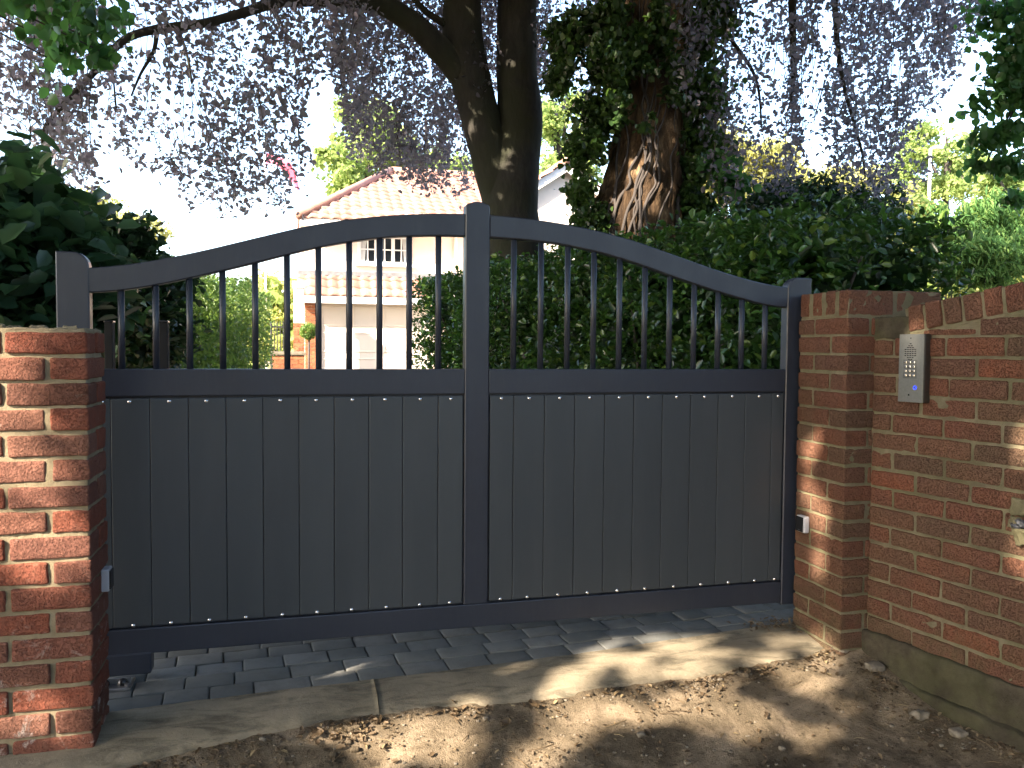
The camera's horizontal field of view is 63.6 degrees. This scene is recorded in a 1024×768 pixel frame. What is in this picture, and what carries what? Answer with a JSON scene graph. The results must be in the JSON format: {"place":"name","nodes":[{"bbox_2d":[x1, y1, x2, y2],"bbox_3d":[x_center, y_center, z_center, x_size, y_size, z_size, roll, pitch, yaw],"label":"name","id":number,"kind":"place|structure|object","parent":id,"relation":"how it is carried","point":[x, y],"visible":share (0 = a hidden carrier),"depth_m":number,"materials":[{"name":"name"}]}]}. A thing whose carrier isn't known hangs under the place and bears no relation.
{"place":"outdoors","nodes":[
{"label":"outdoors","id":0,"kind":"place"},
{"bbox_2d":[106,603,794,711],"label":"block paving","id":1,"kind":"structure","parent":0,"point":[174,677],"depth_m":3.30,"materials":[{"name":"grey stone"}]},
{"bbox_2d":[103,320,114,368],"bbox_3d":[-1.593,0.408,3.286,0.090,1.317,0.100,0,3,-15],"label":"guide post","id":2,"kind":"object","parent":1,"relation":"on","point":[109,331],"visible":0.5,"depth_m":3.24,"materials":[{"name":"black metal"}]},
{"bbox_2d":[108,676,135,691],"bbox_3d":[-1.435,1.066,2.949,0.150,0.034,0.100,0,3,-15],"label":"roller carriage","id":3,"kind":"object","parent":1,"relation":"on","point":[121,684],"visible":0.52,"depth_m":2.93,"materials":[{"name":"metal"}]},
{"bbox_2d":[159,320,169,368],"bbox_3d":[-1.402,0.406,3.336,0.098,1.320,0.100,0,3,-15],"label":"guide post","id":4,"kind":"object","parent":1,"relation":"on","point":[164,344],"visible":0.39,"depth_m":3.29,"materials":[{"name":"black metal"}]},
{"bbox_2d":[55,202,811,676],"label":"sliding gate","id":5,"kind":"structure","parent":1,"relation":"on","point":[255,506],"depth_m":3.25,"materials":[{"name":"metal"}]},
{"bbox_2d":[0,0,1023,300],"label":"sky","id":6,"kind":"structure","parent":0,"point":[201,229],"materials":[{"name":"white"}]},
{"bbox_2d":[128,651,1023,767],"bbox_3d":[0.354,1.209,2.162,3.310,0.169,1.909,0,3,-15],"label":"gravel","id":7,"kind":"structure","parent":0,"point":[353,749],"depth_m":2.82,"materials":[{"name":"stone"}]},
{"bbox_2d":[135,361,1023,767],"bbox_3d":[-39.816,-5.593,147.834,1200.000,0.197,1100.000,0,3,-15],"label":"ground","id":8,"kind":"structure","parent":0,"point":[815,691],"depth_m":2.84,"materials":[{"name":"brown soil"}]},
{"bbox_2d":[0,325,109,755],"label":"brick pillar","id":9,"kind":"structure","parent":8,"relation":"on","point":[54,661],"depth_m":2.48,"materials":[{"name":"red brick"}]},
{"bbox_2d":[101,566,113,591],"bbox_3d":[-1.307,0.629,2.667,0.028,0.072,0.056,0,3,-15],"label":"photocell","id":10,"kind":"object","parent":9,"relation":"attached to","point":[107,576],"visible":1,"depth_m":2.64,"materials":[{"name":"grey plastic"}]},
{"bbox_2d":[0,0,134,105],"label":"linden tree","id":11,"kind":"object","parent":8,"relation":"on","point":[80,16],"visible":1,"depth_m":3.35,"materials":[{"name":"green plant"}]},
{"bbox_2d":[0,130,147,368],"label":"broadleaf shrub","id":12,"kind":"object","parent":8,"relation":"on","point":[46,212],"visible":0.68,"depth_m":3.53,"materials":[{"name":"green plant"}]},
{"bbox_2d":[80,180,180,242],"bbox_3d":[-16.538,-4.374,33.642,5.346,7.961,4.939,0,3,-15],"label":"tree","id":13,"kind":"object","parent":8,"relation":"on","point":[169,233],"visible":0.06,"depth_m":34.20,"materials":[{"name":"green plant"}]},
{"bbox_2d":[89,194,212,368],"bbox_3d":[-3.086,-0.284,6.214,1.485,2.418,2.116,0,3,-15],"label":"elder shrub","id":14,"kind":"object","parent":8,"relation":"on","point":[141,242],"visible":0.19,"depth_m":6.27,"materials":[{"name":"green plant"}]},
{"bbox_2d":[142,252,278,368],"bbox_3d":[-3.942,-0.215,9.704,1.539,2.299,6.454,0,3,-7],"label":"clipped hedge","id":15,"kind":"object","parent":8,"relation":"on","point":[238,332],"visible":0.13,"depth_m":10.26,"materials":[{"name":"green plant"}]},
{"bbox_2d":[231,269,296,368],"bbox_3d":[-5.110,-1.046,17.715,2.535,2.879,2.201,2,3,29],"label":"golden bush","id":16,"kind":"object","parent":8,"relation":"on","point":[275,286],"visible":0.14,"depth_m":17.45,"materials":[{"name":"yellow plant"}]},
{"bbox_2d":[264,152,298,368],"bbox_3d":[-4.852,-2.332,17.449,0.715,5.474,0.160,0,3,-15],"label":"flag","id":17,"kind":"object","parent":8,"relation":"on","point":[290,171],"visible":0.35,"depth_m":17.34,"materials":[{"name":"white paint"}]},
{"bbox_2d":[312,727,323,735],"bbox_3d":[-0.631,1.136,2.690,0.045,0.016,0.039,2,3,30],"label":"dead leaf","id":18,"kind":"object","parent":8,"relation":"on","point":[314,731],"visible":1,"depth_m":2.70,"materials":[{"name":"brown plant"}]},
{"bbox_2d":[311,93,417,195],"bbox_3d":[-4.689,-4.837,26.884,3.654,9.660,4.348,0,3,-15],"label":"tree","id":19,"kind":"object","parent":8,"relation":"on","point":[344,173],"visible":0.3,"depth_m":25.40,"materials":[{"name":"green plant"}]},
{"bbox_2d":[375,714,381,723],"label":"dead leaf","id":20,"kind":"object","parent":8,"relation":"on","point":[378,721],"visible":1,"depth_m":2.77,"materials":[{"name":"brown plant"}]},
{"bbox_2d":[0,622,824,767],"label":"concrete threshold","id":21,"kind":"object","parent":8,"relation":"on","point":[131,737],"visible":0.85,"depth_m":2.94,"materials":[{"name":"grey concrete"}]},
{"bbox_2d":[368,101,473,171],"bbox_3d":[-2.842,-5.041,30.170,4.660,9.802,5.115,1,3,11],"label":"tree","id":22,"kind":"object","parent":8,"relation":"on","point":[457,160],"visible":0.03,"depth_m":28.34,"materials":[{"name":"green plant"}]},
{"bbox_2d":[295,157,599,368],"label":"house","id":23,"kind":"structure","parent":8,"relation":"on","point":[370,196],"depth_m":16.75,"materials":[{"name":"paint"}]},
{"bbox_2d":[322,303,433,368],"bbox_3d":[-2.672,-0.581,16.730,2.450,2.073,0.052,0,3,-15],"label":"garage door","id":24,"kind":"structure","parent":23,"relation":"in","point":[333,315],"depth_m":16.62,"materials":[{"name":"white paint"}]},
{"bbox_2d":[354,210,414,267],"bbox_3d":[-2.612,-2.974,16.936,1.233,1.130,0.110,0,3,-15],"label":"window","id":25,"kind":"structure","parent":23,"relation":"in","point":[394,249],"depth_m":16.96,"materials":[{"name":"white paint"}]},
{"bbox_2d":[0,0,998,365],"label":"copper beech","id":26,"kind":"object","parent":8,"relation":"on","point":[502,138],"visible":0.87,"depth_m":8.38,"materials":[{"name":"purple plant"}]},
{"bbox_2d":[500,718,510,725],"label":"dead leaf","id":27,"kind":"object","parent":8,"relation":"on","point":[505,721],"visible":1,"depth_m":2.83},
{"bbox_2d":[528,699,539,706],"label":"dead leaf","id":28,"kind":"object","parent":8,"relation":"on","point":[534,704],"visible":1,"depth_m":2.93,"materials":[{"name":"brown plant"}]},
{"bbox_2d":[539,87,605,178],"bbox_3d":[2.004,-5.518,30.528,3.337,10.794,3.942,0,3,-15],"label":"tree","id":29,"kind":"object","parent":8,"relation":"on","point":[555,128],"visible":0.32,"depth_m":29.77,"materials":[{"name":"green plant"}]},
{"bbox_2d":[131,616,1023,767],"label":"leaf litter","id":30,"kind":"object","parent":8,"relation":"on","point":[454,712],"visible":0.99,"depth_m":2.85,"materials":[{"name":"brown plant"}]},
{"bbox_2d":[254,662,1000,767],"bbox_3d":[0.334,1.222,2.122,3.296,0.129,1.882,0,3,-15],"label":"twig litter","id":31,"kind":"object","parent":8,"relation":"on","point":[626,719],"visible":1,"depth_m":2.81,"materials":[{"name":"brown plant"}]},
{"bbox_2d":[539,0,754,266],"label":"ivy clad tree","id":32,"kind":"object","parent":8,"relation":"on","point":[655,147],"visible":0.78,"depth_m":7.82,"materials":[{"name":"green plant"}]},
{"bbox_2d":[405,189,975,368],"bbox_3d":[0.735,-0.092,7.611,2.103,2.382,6.968,-1,3,-20],"label":"laurel hedge","id":33,"kind":"object","parent":8,"relation":"on","point":[734,244],"visible":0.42,"depth_m":5.22,"materials":[{"name":"green plant"}]},
{"bbox_2d":[695,148,761,212],"bbox_3d":[2.019,-0.665,7.841,0.699,3.102,0.471,0,3,-15],"label":"hazel sprig","id":34,"kind":"object","parent":8,"relation":"on","point":[719,188],"visible":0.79,"depth_m":7.73,"materials":[{"name":"green plant"}]},
{"bbox_2d":[701,120,804,217],"bbox_3d":[7.218,-4.633,27.700,4.171,9.357,4.585,0,3,-15],"label":"tree","id":35,"kind":"object","parent":8,"relation":"on","point":[776,148],"visible":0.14,"depth_m":26.23,"materials":[{"name":"green plant"}]},
{"bbox_2d":[681,160,923,290],"bbox_3d":[2.884,-0.764,8.348,3.579,3.291,3.185,0,3,-15],"label":"evergreen shrub","id":36,"kind":"object","parent":8,"relation":"on","point":[813,190],"visible":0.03,"depth_m":8.51,"materials":[{"name":"green plant"}]},
{"bbox_2d":[769,160,895,193],"bbox_3d":[12.074,-4.415,31.983,4.927,8.612,5.178,3,4,45],"label":"tree","id":37,"kind":"object","parent":8,"relation":"on","point":[825,170],"visible":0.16,"depth_m":30.96,"materials":[{"name":"green plant"}]},
{"bbox_2d":[793,289,940,655],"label":"brick pier","id":38,"kind":"structure","parent":8,"relation":"on","point":[837,339],"depth_m":3.37,"materials":[{"name":"brown brick"}]},
{"bbox_2d":[795,514,808,532],"bbox_3d":[1.252,0.603,3.562,0.030,0.072,0.063,0,3,-15],"label":"photocell","id":39,"kind":"object","parent":38,"relation":"attached to","point":[802,524],"visible":1,"depth_m":3.54,"materials":[{"name":"grey plastic"}]},
{"bbox_2d":[863,661,885,672],"bbox_3d":[1.433,1.115,3.258,0.071,0.042,0.064,0,3,-15],"label":"loose stone","id":40,"kind":"object","parent":8,"relation":"on","point":[869,665],"visible":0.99,"depth_m":3.25,"materials":[{"name":"grey stone"}]},
{"bbox_2d":[911,708,929,719],"bbox_3d":[1.491,1.208,3.018,0.061,0.035,0.055,0,3,-15],"label":"loose stone","id":41,"kind":"object","parent":8,"relation":"on","point":[918,714],"visible":1,"depth_m":3.00,"materials":[{"name":"grey stone"}]},
{"bbox_2d":[928,146,943,200],"bbox_3d":[16.408,-4.665,32.239,0.629,9.135,0.180,0,3,-15],"label":"street lamp","id":42,"kind":"object","parent":8,"relation":"on","point":[930,165],"visible":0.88,"depth_m":31.99,"materials":[{"name":"grey metal"}]},
{"bbox_2d":[879,117,994,216],"bbox_3d":[19.058,-6.085,37.245,5.228,11.581,5.382,1,3,3],"label":"tree","id":43,"kind":"object","parent":8,"relation":"on","point":[946,185],"visible":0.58,"depth_m":36.20,"materials":[{"name":"green plant"}]},
{"bbox_2d":[861,282,1023,751],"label":"brick wall","id":44,"kind":"structure","parent":8,"relation":"on","point":[943,632],"depth_m":3.00,"materials":[{"name":"brown brick"}]},
{"bbox_2d":[898,334,930,402],"bbox_3d":[1.525,-0.059,3.132,0.045,0.259,0.108,-1,3,-26],"label":"intercom","id":45,"kind":"object","parent":44,"relation":"attached to","point":[914,370],"visible":1,"depth_m":3.11,"materials":[{"name":"metal"}]},
{"bbox_2d":[876,179,1023,299],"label":"sunny bush","id":46,"kind":"object","parent":8,"relation":"on","point":[924,201],"visible":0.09,"depth_m":17.23,"materials":[{"name":"green plant"}]},
{"bbox_2d":[948,726,966,738],"bbox_3d":[1.558,1.221,2.891,0.055,0.032,0.051,0,3,-15],"label":"loose stone","id":47,"kind":"object","parent":8,"relation":"on","point":[956,732],"visible":1,"depth_m":2.88,"materials":[{"name":"grey stone"}]},
{"bbox_2d":[915,184,1023,297],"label":"bamboo clump","id":48,"kind":"object","parent":8,"relation":"on","point":[995,246],"visible":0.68,"depth_m":13.90,"materials":[{"name":"green plant"}]},
{"bbox_2d":[948,0,1023,215],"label":"lime tree","id":49,"kind":"object","parent":8,"relation":"on","point":[1005,73],"visible":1,"depth_m":7.06,"materials":[{"name":"green plant"}]},
{"bbox_2d":[961,160,1023,204],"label":"tree","id":50,"kind":"object","parent":8,"relation":"on","point":[1006,182],"visible":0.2,"depth_m":28.22,"materials":[{"name":"green plant"}]},
{"bbox_2d":[764,232,850,288],"bbox_3d":[1.665,0.090,4.662,0.527,1.872,0.453,0,3,-15],"label":"fuchsia sprig","id":51,"kind":"object","parent":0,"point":[811,260],"visible":0.38,"depth_m":4.56,"materials":[{"name":"green plant"}]},
{"label":"driveway","id":52,"kind":"structure","parent":0,"visible":0},
{"bbox_2d":[270,321,283,368],"bbox_3d":[-4.185,-0.305,14.924,0.353,1.659,0.039,0,3,-15],"label":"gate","id":53,"kind":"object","parent":52,"relation":"on","point":[277,326],"visible":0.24,"depth_m":14.88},
{"bbox_2d":[272,352,305,368],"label":"garden wall","id":54,"kind":"structure","parent":52,"relation":"on","point":[297,360],"depth_m":14.57,"materials":[{"name":"brick"}]},
{"bbox_2d":[292,281,304,351],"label":"porch column","id":55,"kind":"structure","parent":52,"relation":"on","point":[298,340],"depth_m":15.45,"materials":[{"name":"paint"}]},
{"bbox_2d":[299,322,314,368],"bbox_3d":[-3.588,-0.275,14.565,0.520,1.640,0.520,0,3,-15],"label":"topiary tree","id":56,"kind":"object","parent":52,"relation":"on","point":[307,328],"visible":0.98,"depth_m":14.48,"materials":[{"name":"green plant"}]}
]}

